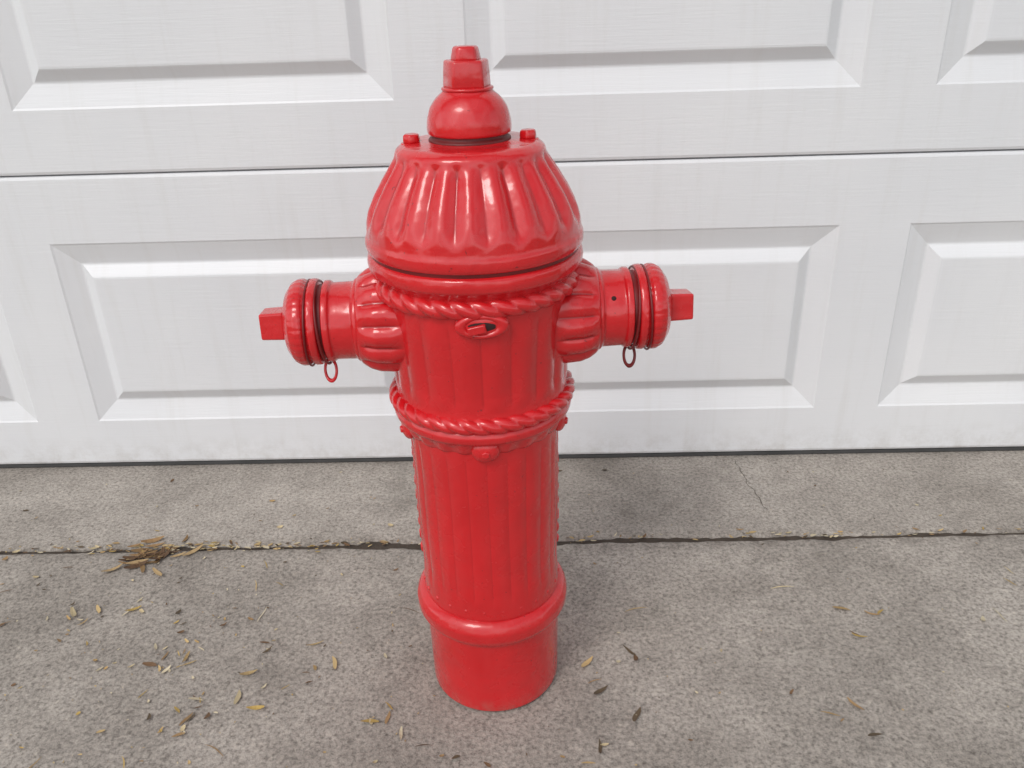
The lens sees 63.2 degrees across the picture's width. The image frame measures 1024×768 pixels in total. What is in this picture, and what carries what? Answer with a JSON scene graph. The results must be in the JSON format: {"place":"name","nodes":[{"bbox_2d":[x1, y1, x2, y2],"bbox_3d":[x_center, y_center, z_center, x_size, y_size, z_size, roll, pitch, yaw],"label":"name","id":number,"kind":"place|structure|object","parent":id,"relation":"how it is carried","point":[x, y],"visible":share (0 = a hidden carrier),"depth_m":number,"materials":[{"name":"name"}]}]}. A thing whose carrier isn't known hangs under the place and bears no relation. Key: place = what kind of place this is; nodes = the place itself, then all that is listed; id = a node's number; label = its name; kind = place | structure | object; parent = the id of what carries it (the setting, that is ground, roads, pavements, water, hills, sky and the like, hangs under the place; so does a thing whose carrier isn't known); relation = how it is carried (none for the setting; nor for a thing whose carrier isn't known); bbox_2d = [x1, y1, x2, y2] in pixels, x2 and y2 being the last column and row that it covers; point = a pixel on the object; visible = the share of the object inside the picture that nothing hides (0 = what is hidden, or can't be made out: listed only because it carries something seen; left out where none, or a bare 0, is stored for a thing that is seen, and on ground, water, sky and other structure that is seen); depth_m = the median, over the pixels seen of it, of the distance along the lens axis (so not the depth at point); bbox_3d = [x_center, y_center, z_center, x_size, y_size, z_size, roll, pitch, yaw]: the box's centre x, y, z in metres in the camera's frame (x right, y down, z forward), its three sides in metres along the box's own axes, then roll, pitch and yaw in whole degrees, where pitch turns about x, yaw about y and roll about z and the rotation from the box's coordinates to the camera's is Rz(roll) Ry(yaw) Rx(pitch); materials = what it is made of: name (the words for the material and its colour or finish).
{"place":"outdoors","nodes":[
{"label":"outdoors","id":0,"kind":"place"},
{"bbox_2d":[0,535,1023,767],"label":"concrete driveway","id":1,"kind":"structure","parent":0,"point":[711,599],"depth_m":1.07,"materials":[{"name":"grey concrete"}]},
{"bbox_2d":[258,45,693,710],"bbox_3d":[-0.031,0.028,0.905,0.440,0.736,0.214,-3,26,-2],"label":"fire hydrant","id":2,"kind":"object","parent":1,"relation":"on","point":[478,305],"visible":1,"depth_m":0.81,"materials":[{"name":"red metal"}]},
{"bbox_2d":[0,467,1019,767],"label":"leaf litter","id":3,"kind":"object","parent":1,"relation":"on","point":[144,555],"visible":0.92,"depth_m":1.18,"materials":[{"name":"brown plant"}]},
{"bbox_2d":[0,533,1023,554],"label":"expansion joint soil","id":4,"kind":"structure","parent":1,"relation":"on","point":[374,546],"depth_m":1.30,"materials":[{"name":"brown soil"}]},
{"bbox_2d":[0,450,1023,551],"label":"concrete apron","id":5,"kind":"object","parent":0,"point":[667,497],"visible":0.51,"depth_m":1.40,"materials":[{"name":"grey concrete"}]},
{"bbox_2d":[0,446,1023,467],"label":"bottom rubber seal","id":6,"kind":"object","parent":5,"relation":"on","point":[559,455],"visible":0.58,"depth_m":1.51,"materials":[{"name":"black rubber"}]},
{"bbox_3d":[0.179,-1.843,0.584,4.928,0.114,0.128,-1,26,1],"label":"head trim","id":7,"kind":"object","parent":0,"visible":0},
{"bbox_2d":[0,0,1023,463],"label":"garage door","id":8,"kind":"structure","parent":7,"relation":"attached to","point":[866,294],"depth_m":1.31,"materials":[{"name":"white metal"}]},
{"bbox_2d":[0,149,1023,176],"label":"section joint backing","id":9,"kind":"object","parent":8,"relation":"attached to","point":[554,161],"visible":0.25,"depth_m":1.28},
{"bbox_2d":[0,150,1023,463],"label":"door section","id":10,"kind":"structure","parent":8,"relation":"in","point":[852,301],"depth_m":1.39,"materials":[{"name":"white metal"}]},
{"bbox_2d":[0,0,1023,175],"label":"door section","id":11,"kind":"structure","parent":8,"relation":"in","point":[87,86],"depth_m":1.23,"materials":[{"name":"white metal"}]}
]}

